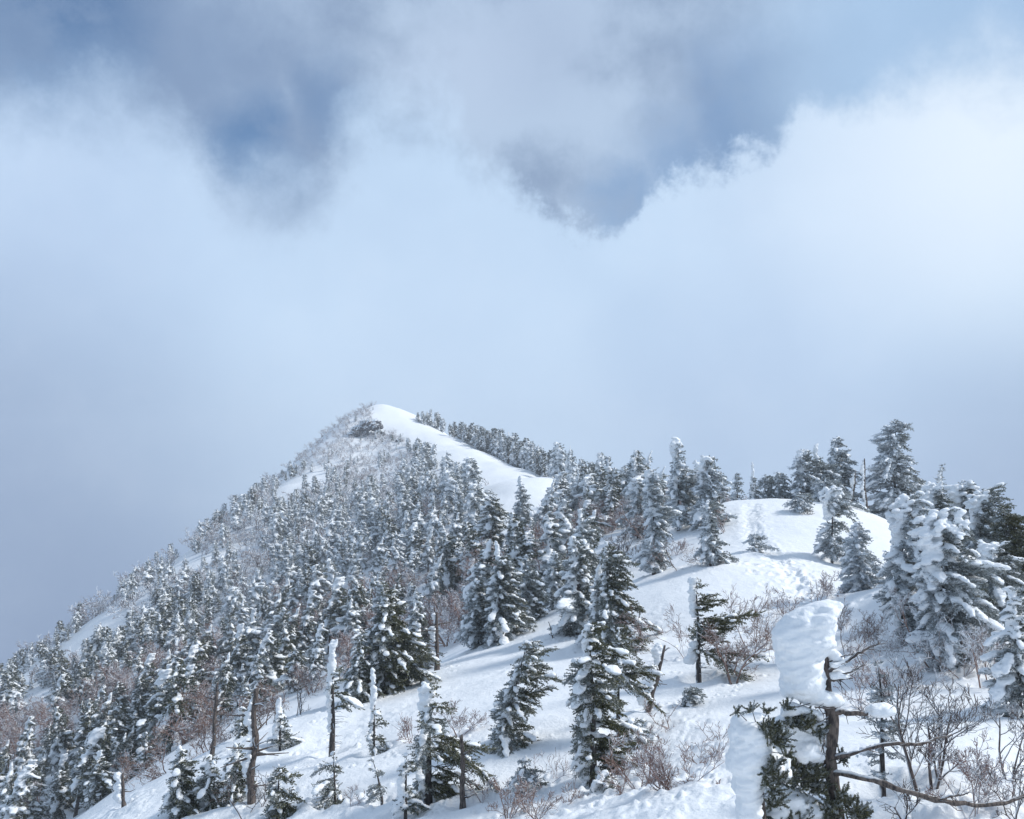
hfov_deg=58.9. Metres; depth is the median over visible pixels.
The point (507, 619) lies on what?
fir tree
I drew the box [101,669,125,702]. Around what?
birch
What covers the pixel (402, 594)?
fir tree
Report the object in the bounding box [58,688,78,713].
birch
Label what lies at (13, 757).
birch
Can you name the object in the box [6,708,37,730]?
birch
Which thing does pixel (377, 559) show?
fir tree
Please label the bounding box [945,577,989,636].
fir tree
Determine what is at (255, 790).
bare shrub
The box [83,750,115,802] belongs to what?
fir tree
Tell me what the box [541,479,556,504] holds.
fir tree
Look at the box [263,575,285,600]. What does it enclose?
birch
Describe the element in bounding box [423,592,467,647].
birch
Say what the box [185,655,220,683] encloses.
birch
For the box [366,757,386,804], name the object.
fir tree
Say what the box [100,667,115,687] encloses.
fir tree
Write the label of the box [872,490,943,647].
fir tree
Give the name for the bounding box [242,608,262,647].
fir tree
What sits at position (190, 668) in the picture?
fir tree
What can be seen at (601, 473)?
fir tree
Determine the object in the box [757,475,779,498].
fir tree
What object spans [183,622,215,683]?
fir tree
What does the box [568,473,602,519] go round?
fir tree
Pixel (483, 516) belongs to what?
fir tree
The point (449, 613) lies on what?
birch
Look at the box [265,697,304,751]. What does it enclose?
fir tree
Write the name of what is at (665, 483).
fir tree
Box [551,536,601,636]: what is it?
fir tree
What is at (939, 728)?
bare shrub
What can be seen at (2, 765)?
fir tree
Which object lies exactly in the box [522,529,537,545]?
fir tree
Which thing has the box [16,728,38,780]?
fir tree
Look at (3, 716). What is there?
birch
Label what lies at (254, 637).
fir tree
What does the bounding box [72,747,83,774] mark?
fir tree
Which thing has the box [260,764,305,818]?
fir tree
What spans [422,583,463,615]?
birch
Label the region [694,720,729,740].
bare shrub
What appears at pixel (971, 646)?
bare shrub
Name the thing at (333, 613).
fir tree
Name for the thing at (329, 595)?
birch
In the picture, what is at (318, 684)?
birch
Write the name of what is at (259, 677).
fir tree
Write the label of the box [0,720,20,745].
birch
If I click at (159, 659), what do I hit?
birch
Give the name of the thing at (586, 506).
fir tree
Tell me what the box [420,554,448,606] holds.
fir tree
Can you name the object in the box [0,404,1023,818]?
ground
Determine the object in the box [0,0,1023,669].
sky
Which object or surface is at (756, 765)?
fir tree
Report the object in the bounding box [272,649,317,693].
fir tree
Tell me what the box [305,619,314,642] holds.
fir tree
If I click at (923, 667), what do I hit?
bare shrub
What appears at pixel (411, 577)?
birch
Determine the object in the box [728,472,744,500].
fir tree
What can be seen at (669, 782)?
bare shrub
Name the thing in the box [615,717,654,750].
fir bush
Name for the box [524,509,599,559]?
birch
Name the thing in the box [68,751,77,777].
fir tree
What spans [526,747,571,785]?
bare shrub
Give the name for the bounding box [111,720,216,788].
bare shrub
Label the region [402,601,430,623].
birch
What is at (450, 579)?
fir tree
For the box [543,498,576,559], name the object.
fir tree
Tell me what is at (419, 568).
fir tree
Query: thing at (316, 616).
birch
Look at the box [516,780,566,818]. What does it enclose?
bare shrub
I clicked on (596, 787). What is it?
fir tree
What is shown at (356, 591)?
fir tree
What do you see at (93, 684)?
birch
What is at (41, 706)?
birch
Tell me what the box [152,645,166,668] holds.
birch
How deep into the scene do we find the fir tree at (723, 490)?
104.08 m
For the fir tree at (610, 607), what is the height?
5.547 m
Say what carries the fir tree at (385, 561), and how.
on the ground
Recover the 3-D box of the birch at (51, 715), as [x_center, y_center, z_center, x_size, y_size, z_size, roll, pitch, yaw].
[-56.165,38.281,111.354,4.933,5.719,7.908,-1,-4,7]
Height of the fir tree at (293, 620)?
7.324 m
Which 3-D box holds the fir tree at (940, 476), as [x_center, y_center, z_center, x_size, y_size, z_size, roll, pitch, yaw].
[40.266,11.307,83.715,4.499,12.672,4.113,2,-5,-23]
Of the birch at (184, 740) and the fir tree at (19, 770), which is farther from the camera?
the fir tree at (19, 770)
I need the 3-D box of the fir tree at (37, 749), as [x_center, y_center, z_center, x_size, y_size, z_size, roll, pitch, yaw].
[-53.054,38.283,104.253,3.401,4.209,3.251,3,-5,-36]
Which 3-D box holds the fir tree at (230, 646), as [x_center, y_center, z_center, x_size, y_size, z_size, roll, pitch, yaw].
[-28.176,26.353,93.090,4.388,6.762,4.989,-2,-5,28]
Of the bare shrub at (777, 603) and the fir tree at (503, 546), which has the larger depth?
the fir tree at (503, 546)
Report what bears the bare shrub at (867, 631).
on the ground
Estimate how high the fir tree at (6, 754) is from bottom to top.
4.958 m
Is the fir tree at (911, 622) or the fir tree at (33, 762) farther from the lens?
the fir tree at (33, 762)
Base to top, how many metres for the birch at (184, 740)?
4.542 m
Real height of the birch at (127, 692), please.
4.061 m
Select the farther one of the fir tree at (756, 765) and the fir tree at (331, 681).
the fir tree at (331, 681)
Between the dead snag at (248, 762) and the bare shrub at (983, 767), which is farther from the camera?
the dead snag at (248, 762)
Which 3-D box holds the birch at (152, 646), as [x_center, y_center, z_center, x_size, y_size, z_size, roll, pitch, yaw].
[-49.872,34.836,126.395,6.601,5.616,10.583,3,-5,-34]
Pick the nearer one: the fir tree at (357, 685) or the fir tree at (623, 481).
the fir tree at (357, 685)
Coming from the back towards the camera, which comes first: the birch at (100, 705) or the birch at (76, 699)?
the birch at (76, 699)
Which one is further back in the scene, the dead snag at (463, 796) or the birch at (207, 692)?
the birch at (207, 692)
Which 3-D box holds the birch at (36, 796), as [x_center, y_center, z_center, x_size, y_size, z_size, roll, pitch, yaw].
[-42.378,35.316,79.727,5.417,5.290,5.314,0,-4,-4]
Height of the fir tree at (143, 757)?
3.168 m
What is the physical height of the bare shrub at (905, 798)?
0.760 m
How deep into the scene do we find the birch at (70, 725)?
109.15 m
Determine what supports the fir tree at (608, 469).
on the ground
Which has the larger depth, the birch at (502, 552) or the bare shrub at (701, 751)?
the birch at (502, 552)
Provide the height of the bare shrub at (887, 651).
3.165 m
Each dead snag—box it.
[112,772,134,807]
[199,681,232,756]
[219,687,288,804]
[415,604,461,670]
[459,734,477,809]
[637,643,668,712]
[848,472,857,505]
[859,458,869,509]
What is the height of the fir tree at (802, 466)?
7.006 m
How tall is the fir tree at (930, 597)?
5.446 m
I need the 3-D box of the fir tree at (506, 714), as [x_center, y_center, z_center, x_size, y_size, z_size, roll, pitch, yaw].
[0.490,9.029,27.876,2.565,3.818,2.684,0,-4,0]
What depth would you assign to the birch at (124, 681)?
112.05 m
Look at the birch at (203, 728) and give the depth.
40.93 m
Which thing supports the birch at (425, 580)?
on the ground
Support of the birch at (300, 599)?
on the ground
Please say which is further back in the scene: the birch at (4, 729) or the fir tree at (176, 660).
the birch at (4, 729)
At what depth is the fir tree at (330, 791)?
26.14 m
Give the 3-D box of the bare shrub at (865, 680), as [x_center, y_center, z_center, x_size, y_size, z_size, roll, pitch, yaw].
[9.503,7.187,24.175,1.803,2.060,2.383,2,-5,-22]
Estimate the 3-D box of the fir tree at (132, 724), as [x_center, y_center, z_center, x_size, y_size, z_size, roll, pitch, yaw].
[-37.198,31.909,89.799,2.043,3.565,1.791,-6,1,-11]
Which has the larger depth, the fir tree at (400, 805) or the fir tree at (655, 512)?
the fir tree at (655, 512)
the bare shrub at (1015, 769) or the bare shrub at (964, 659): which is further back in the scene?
the bare shrub at (964, 659)
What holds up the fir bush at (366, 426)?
on the ground
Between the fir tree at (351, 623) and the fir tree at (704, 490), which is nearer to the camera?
the fir tree at (704, 490)
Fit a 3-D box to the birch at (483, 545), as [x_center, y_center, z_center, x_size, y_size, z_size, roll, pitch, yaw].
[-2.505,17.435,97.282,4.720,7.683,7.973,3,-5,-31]
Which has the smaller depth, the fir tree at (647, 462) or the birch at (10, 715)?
the fir tree at (647, 462)
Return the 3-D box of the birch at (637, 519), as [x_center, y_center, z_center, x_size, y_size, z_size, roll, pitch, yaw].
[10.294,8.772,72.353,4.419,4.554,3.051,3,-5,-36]
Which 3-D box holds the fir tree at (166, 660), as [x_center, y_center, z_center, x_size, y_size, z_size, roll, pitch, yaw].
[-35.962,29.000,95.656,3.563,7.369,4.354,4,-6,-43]
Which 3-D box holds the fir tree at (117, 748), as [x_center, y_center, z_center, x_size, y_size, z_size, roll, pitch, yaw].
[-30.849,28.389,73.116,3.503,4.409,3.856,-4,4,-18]
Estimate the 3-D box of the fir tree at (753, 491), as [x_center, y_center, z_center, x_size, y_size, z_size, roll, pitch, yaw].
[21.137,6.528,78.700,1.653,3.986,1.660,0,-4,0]
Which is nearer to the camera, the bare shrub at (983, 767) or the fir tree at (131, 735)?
the bare shrub at (983, 767)
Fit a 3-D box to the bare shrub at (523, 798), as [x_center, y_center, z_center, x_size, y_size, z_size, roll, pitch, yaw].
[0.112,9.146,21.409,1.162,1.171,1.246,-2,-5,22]
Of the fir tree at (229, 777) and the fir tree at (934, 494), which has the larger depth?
the fir tree at (934, 494)
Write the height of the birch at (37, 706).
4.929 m
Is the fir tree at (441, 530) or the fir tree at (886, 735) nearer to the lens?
the fir tree at (886, 735)
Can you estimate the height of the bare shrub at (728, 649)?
2.559 m
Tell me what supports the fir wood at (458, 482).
on the ground
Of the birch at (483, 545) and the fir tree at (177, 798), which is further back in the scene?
the birch at (483, 545)
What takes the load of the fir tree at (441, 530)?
on the ground
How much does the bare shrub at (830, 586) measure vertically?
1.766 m
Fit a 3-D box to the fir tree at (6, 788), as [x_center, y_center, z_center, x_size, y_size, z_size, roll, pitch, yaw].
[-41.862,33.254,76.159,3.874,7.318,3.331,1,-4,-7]
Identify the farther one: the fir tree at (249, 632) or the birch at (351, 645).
the fir tree at (249, 632)
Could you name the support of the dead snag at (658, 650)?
on the ground
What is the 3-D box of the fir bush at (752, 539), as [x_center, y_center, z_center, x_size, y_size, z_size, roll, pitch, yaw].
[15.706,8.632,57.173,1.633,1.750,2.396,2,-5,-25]
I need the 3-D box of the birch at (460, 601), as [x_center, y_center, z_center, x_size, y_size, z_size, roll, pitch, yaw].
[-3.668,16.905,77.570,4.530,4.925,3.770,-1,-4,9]
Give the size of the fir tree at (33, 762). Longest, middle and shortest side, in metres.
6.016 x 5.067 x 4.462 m
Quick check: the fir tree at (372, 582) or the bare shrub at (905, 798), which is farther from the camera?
the fir tree at (372, 582)
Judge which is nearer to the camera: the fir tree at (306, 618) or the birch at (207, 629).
the fir tree at (306, 618)
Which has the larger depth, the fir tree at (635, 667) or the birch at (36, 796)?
the birch at (36, 796)
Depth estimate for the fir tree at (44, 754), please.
98.62 m
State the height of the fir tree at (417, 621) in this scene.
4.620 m
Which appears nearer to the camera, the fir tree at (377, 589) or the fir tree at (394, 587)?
the fir tree at (394, 587)
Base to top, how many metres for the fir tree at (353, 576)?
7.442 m
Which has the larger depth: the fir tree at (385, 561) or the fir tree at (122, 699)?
the fir tree at (385, 561)
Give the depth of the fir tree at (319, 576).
117.96 m
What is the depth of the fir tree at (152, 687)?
90.84 m
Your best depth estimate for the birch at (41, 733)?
105.07 m
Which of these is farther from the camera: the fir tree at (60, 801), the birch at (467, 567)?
the birch at (467, 567)
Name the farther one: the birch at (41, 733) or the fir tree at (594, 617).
the birch at (41, 733)
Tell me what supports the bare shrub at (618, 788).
on the ground
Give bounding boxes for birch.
[0,697,33,728]
[0,700,23,725]
[0,703,9,725]
[0,705,35,735]
[0,720,11,741]
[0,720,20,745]
[0,722,19,747]
[0,731,39,767]
[1,716,24,732]
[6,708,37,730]
[8,720,29,759]
[20,780,48,816]
[27,696,69,721]
[31,699,64,719]
[32,693,78,735]
[32,697,80,730]
[33,736,45,754]
[34,722,71,744]
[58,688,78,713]
[63,675,110,712]
[65,713,76,729]
[71,699,104,730]
[82,659,130,700]
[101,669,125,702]
[102,664,153,691]
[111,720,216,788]
[113,682,135,702]
[127,637,171,669]
[134,653,158,677]
[151,644,181,669]
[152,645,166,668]
[155,689,219,746]
[170,630,215,650]
[179,680,237,752]
[180,617,228,645]
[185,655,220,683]
[194,662,230,702]
[203,685,233,708]
[213,627,223,659]
[234,674,289,726]
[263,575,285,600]
[291,602,306,629]
[291,661,327,694]
[294,596,318,626]
[313,609,321,629]
[317,634,354,662]
[321,592,331,611]
[327,627,371,668]
[335,632,366,678]
[346,549,371,562]
[349,603,407,658]
[350,568,402,598]
[369,559,416,596]
[399,594,467,635]
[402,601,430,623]
[403,566,427,586]
[412,562,435,589]
[421,496,447,519]
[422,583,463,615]
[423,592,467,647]
[437,545,539,596]
[438,592,468,622]
[439,595,461,627]
[442,574,468,613]
[455,545,485,581]
[463,536,493,558]
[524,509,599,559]
[531,541,540,569]
[534,506,578,535]
[572,510,613,532]
[576,493,611,526]
[577,497,615,528]
[595,494,627,516]
[599,507,623,533]
[615,496,662,539]
[719,495,746,501]
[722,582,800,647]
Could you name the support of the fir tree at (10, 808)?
on the ground
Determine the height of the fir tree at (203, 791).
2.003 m
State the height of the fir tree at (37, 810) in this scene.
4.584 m
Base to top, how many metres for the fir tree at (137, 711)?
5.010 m
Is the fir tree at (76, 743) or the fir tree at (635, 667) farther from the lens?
the fir tree at (76, 743)
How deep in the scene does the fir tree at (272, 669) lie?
80.12 m
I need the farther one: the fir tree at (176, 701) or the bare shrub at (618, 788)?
the fir tree at (176, 701)
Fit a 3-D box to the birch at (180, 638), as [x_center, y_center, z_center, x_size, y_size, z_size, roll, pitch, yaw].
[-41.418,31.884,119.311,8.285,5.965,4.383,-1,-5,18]
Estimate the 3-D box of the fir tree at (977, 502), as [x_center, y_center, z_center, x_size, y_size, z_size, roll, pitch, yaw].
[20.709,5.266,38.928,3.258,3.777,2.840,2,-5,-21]
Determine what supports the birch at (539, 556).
on the ground
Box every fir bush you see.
[348,419,383,436]
[505,755,549,794]
[547,625,572,639]
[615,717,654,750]
[626,630,652,652]
[679,686,706,706]
[741,532,778,552]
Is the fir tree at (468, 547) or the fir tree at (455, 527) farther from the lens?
the fir tree at (455, 527)
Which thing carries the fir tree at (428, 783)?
on the ground
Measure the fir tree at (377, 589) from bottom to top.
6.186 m
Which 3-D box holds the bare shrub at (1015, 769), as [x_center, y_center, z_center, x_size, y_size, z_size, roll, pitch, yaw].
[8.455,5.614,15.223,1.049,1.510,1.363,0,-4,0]
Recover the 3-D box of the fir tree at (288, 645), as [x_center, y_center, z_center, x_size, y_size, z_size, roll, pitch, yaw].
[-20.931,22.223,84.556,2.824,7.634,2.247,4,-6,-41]
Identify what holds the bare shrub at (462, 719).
on the ground
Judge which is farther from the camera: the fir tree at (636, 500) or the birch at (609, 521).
the birch at (609, 521)
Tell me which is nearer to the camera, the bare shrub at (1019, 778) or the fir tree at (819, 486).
the bare shrub at (1019, 778)
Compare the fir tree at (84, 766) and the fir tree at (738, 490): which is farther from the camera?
the fir tree at (738, 490)
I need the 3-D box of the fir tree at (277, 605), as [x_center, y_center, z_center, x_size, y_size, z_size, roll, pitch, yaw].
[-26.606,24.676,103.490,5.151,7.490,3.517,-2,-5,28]
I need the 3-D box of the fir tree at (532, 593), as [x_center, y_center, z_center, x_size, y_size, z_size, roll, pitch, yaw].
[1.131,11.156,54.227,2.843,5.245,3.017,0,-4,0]
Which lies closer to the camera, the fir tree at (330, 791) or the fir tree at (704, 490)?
the fir tree at (330, 791)
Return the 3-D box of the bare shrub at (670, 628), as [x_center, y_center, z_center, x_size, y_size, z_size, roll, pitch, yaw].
[5.957,9.120,36.225,3.478,2.408,2.839,3,-5,-31]
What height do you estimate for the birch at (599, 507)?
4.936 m
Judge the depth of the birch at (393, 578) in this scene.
108.67 m
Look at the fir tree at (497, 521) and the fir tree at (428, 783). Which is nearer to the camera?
the fir tree at (428, 783)
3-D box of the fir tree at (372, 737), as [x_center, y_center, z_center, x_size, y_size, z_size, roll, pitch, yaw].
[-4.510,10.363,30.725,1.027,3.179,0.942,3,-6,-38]
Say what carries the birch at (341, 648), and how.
on the ground
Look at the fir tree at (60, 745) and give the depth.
91.62 m
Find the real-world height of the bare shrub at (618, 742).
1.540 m
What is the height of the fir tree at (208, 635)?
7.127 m
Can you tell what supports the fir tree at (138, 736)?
on the ground
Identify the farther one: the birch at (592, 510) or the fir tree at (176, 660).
the birch at (592, 510)
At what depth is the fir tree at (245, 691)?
71.15 m
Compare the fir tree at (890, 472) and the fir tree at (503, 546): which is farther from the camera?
the fir tree at (503, 546)
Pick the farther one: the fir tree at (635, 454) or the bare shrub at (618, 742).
the fir tree at (635, 454)
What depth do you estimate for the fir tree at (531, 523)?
93.61 m
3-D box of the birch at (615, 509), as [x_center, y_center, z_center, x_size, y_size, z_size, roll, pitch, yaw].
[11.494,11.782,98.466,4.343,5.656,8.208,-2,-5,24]
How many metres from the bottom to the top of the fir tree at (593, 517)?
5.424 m
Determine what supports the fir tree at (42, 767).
on the ground
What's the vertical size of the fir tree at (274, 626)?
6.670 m
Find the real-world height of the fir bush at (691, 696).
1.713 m
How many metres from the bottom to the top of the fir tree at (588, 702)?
4.565 m
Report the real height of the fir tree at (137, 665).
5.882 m
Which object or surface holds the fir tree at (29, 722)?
on the ground
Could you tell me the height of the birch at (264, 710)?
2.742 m
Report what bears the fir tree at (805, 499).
on the ground
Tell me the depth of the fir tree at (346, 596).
102.65 m
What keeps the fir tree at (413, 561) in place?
on the ground
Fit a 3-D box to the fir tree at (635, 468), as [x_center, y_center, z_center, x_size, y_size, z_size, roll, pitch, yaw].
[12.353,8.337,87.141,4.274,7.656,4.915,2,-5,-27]
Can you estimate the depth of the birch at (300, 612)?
109.62 m
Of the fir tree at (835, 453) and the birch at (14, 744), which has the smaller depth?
the fir tree at (835, 453)
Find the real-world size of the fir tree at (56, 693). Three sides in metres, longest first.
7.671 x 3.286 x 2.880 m
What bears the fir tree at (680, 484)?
on the ground
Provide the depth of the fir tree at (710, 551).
51.79 m
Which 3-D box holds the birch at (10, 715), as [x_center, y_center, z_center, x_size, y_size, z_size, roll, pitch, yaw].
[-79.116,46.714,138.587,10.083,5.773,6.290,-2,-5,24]
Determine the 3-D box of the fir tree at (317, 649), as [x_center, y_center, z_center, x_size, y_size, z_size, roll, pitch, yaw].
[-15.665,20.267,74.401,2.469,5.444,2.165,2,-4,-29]
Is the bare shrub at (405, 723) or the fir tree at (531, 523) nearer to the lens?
the bare shrub at (405, 723)
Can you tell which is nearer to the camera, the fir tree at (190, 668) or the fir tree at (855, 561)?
the fir tree at (855, 561)
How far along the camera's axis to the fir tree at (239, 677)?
81.63 m
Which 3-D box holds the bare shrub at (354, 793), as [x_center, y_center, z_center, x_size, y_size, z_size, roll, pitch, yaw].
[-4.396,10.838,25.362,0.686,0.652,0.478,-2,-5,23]
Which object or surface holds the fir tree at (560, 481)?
on the ground
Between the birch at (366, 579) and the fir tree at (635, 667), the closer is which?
the fir tree at (635, 667)
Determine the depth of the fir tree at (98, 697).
103.61 m
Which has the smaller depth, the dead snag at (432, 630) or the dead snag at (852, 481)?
the dead snag at (432, 630)
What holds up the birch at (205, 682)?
on the ground
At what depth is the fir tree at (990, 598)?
29.89 m
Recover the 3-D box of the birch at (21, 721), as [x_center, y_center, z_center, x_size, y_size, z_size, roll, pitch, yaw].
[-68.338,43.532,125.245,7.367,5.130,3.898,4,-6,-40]
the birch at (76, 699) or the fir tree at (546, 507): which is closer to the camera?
the fir tree at (546, 507)
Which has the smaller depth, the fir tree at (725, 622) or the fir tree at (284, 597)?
the fir tree at (725, 622)
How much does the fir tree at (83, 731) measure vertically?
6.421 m
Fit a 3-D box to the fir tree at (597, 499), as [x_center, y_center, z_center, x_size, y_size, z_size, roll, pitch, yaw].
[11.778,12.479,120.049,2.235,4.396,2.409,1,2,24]
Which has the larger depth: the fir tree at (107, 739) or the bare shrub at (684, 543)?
the fir tree at (107, 739)
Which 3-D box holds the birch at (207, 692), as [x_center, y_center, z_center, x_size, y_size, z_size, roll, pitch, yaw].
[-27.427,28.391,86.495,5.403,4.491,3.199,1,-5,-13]
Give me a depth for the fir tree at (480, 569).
72.59 m
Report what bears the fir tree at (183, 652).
on the ground
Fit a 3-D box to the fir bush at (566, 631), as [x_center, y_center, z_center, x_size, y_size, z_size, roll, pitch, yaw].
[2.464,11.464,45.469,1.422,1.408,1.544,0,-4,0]
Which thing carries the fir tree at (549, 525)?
on the ground
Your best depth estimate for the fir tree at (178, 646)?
122.47 m
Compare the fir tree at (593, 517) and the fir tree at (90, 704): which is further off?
the fir tree at (90, 704)
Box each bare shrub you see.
[209,763,276,818]
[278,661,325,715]
[344,785,366,805]
[391,712,420,743]
[432,700,489,737]
[466,769,499,802]
[485,772,536,818]
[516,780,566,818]
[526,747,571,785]
[561,778,588,804]
[598,726,672,789]
[599,519,645,568]
[609,777,628,795]
[613,603,695,660]
[618,735,729,790]
[633,763,695,789]
[642,696,680,732]
[648,537,729,572]
[666,537,693,555]
[675,732,722,763]
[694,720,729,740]
[696,615,774,684]
[716,509,727,531]
[770,587,803,613]
[797,570,842,601]
[833,638,920,710]
[837,596,897,657]
[853,655,1003,791]
[865,585,1023,671]
[878,779,932,818]
[887,653,954,688]
[904,615,1013,678]
[923,728,1014,818]
[952,622,1014,687]
[971,753,1023,818]
[979,692,1023,780]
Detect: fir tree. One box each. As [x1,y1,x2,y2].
[0,740,11,773]
[0,750,5,787]
[0,762,24,814]
[0,764,7,775]
[0,764,43,818]
[0,766,38,805]
[11,716,35,772]
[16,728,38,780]
[23,786,48,818]
[27,759,49,806]
[33,723,54,758]
[36,757,47,783]
[37,728,55,773]
[42,770,83,818]
[44,674,68,722]
[47,706,80,775]
[49,753,75,798]
[65,727,128,817]
[66,708,98,768]
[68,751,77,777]
[71,710,92,745]
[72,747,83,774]
[73,720,117,763]
[74,700,86,724]
[83,692,113,749]
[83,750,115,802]
[84,698,99,747]
[91,686,106,719]
[97,660,108,689]
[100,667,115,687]
[100,687,107,702]
[103,702,139,750]
[108,736,143,783]
[110,682,132,721]
[123,695,147,740]
[123,726,139,763]
[129,647,144,688]
[129,678,152,715]
[129,714,139,739]
[130,653,156,704]
[134,668,188,755]
[136,709,160,754]
[137,732,158,768]
[147,670,166,699]
[148,663,199,758]
[154,649,172,678]
[154,658,165,689]
[158,745,214,818]
[165,654,195,701]
[172,636,186,663]
[174,636,202,666]
[180,664,208,724]
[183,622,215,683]
[186,644,214,705]
[187,754,229,811]
[198,624,217,669]
[206,676,224,724]
[208,652,237,723]
[212,605,237,667]
[215,632,249,691]
[218,743,257,804]
[229,623,254,690]
[229,706,259,740]
[232,664,249,707]
[233,600,253,630]
[236,633,273,708]
[237,676,256,717]
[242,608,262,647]
[242,613,263,655]
[243,618,261,649]
[248,654,268,702]
[252,630,291,697]
[254,611,294,654]
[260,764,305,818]
[261,592,285,637]
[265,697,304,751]
[271,607,302,660]
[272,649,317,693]
[273,578,300,608]
[273,607,296,672]
[283,587,306,623]
[296,590,323,655]
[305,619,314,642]
[305,634,324,665]
[307,564,332,621]
[308,623,335,685]
[310,751,344,809]
[314,600,331,644]
[321,576,369,653]
[323,639,364,756]
[329,581,371,651]
[337,586,357,605]
[341,599,366,654]
[343,626,385,703]
[344,565,366,604]
[356,579,441,701]
[361,576,377,630]
[363,602,378,638]
[365,667,392,756]
[366,589,401,626]
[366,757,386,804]
[368,537,392,579]
[371,571,386,604]
[379,551,390,580]
[389,538,403,581]
[391,584,406,624]
[391,752,430,818]
[394,573,408,610]
[401,550,422,585]
[403,522,434,567]
[404,592,443,668]
[406,681,500,805]
[407,581,423,610]
[416,526,438,571]
[416,552,426,572]
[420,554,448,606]
[422,604,440,636]
[430,554,439,569]
[431,533,469,598]
[434,514,446,555]
[449,512,471,556]
[453,578,488,649]
[456,546,467,560]
[457,539,500,614]
[459,522,493,581]
[461,497,509,557]
[464,495,505,537]
[480,504,504,535]
[480,541,537,648]
[487,640,567,758]
[496,522,504,537]
[500,540,508,554]
[503,512,545,602]
[504,524,517,547]
[506,475,535,544]
[513,552,553,623]
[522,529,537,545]
[527,520,539,558]
[530,494,557,555]
[537,511,566,581]
[540,550,566,611]
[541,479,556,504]
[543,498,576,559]
[544,488,573,540]
[550,470,571,492]
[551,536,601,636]
[562,621,648,787]
[565,473,582,521]
[565,509,602,562]
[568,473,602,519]
[569,508,613,592]
[574,555,604,644]
[577,500,612,535]
[582,488,592,511]
[589,770,619,794]
[593,465,606,502]
[594,488,602,512]
[594,541,662,646]
[598,484,621,530]
[600,468,626,516]
[601,456,621,498]
[603,624,666,736]
[615,457,648,527]
[619,468,627,504]
[619,479,645,539]
[620,450,645,503]
[621,481,630,513]
[632,467,681,574]
[635,604,649,636]
[638,451,652,472]
[653,466,667,519]
[656,472,669,493]
[665,437,698,530]
[679,469,699,515]
[683,577,768,682]
[684,455,737,530]
[693,500,739,566]
[717,483,732,502]
[725,700,797,818]
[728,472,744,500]
[747,462,763,499]
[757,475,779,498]
[771,472,793,498]
[782,492,816,512]
[785,449,828,499]
[809,443,845,485]
[810,476,872,513]
[811,485,876,563]
[826,436,862,508]
[836,521,885,593]
[854,419,925,526]
[855,661,912,797]
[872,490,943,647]
[891,602,918,646]
[905,506,1012,671]
[919,481,960,566]
[933,464,947,505]
[943,480,1006,554]
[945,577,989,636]
[960,488,1016,558]
[972,505,1023,585]
[976,539,1023,614]
[976,585,1023,718]
[976,592,1008,650]
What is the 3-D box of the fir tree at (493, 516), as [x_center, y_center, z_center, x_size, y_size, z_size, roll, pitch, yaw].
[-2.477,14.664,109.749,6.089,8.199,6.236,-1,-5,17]
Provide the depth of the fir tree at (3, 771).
88.77 m
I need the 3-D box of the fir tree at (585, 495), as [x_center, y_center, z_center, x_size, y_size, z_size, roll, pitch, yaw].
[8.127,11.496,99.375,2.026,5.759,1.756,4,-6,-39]
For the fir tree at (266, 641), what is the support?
on the ground
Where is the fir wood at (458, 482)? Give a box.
[0,407,606,715]
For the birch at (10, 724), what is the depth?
121.02 m
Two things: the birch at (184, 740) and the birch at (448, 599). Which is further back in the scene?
the birch at (448, 599)
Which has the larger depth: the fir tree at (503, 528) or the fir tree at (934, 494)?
the fir tree at (503, 528)
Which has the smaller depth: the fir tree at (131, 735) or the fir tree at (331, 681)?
the fir tree at (331, 681)
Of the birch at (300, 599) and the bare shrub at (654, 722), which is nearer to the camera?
the bare shrub at (654, 722)
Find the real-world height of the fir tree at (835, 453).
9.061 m
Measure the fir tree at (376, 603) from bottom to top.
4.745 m
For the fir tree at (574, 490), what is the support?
on the ground
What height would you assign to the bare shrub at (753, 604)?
2.959 m
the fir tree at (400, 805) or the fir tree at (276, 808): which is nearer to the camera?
the fir tree at (400, 805)
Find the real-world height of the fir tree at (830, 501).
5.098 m
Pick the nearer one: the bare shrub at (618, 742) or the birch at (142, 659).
the bare shrub at (618, 742)
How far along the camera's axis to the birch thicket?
215.18 m
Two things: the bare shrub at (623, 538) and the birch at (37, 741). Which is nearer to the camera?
the bare shrub at (623, 538)
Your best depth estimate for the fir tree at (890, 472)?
79.08 m
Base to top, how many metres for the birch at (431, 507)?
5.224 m
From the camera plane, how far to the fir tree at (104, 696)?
111.32 m
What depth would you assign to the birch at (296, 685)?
39.52 m
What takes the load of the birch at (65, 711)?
on the ground
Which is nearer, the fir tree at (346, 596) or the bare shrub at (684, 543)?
the bare shrub at (684, 543)
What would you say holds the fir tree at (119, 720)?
on the ground
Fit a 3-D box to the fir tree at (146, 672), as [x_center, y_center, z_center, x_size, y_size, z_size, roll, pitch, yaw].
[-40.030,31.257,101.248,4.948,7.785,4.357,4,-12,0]
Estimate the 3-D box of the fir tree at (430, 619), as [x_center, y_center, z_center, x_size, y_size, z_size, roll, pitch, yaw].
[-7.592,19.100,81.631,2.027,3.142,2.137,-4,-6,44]
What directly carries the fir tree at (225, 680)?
on the ground
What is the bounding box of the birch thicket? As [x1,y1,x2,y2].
[7,401,602,714]
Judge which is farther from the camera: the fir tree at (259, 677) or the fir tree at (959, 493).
the fir tree at (259, 677)
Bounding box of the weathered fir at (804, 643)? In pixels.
[764,599,1023,818]
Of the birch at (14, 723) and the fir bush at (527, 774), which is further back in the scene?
the birch at (14, 723)
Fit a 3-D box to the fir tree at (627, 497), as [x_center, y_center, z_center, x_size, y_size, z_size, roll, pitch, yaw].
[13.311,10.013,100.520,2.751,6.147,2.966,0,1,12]
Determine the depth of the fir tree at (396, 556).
119.41 m
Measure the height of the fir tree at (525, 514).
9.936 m
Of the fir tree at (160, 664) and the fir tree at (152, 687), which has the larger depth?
the fir tree at (160, 664)
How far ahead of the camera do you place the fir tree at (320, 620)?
98.85 m
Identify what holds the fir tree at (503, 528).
on the ground

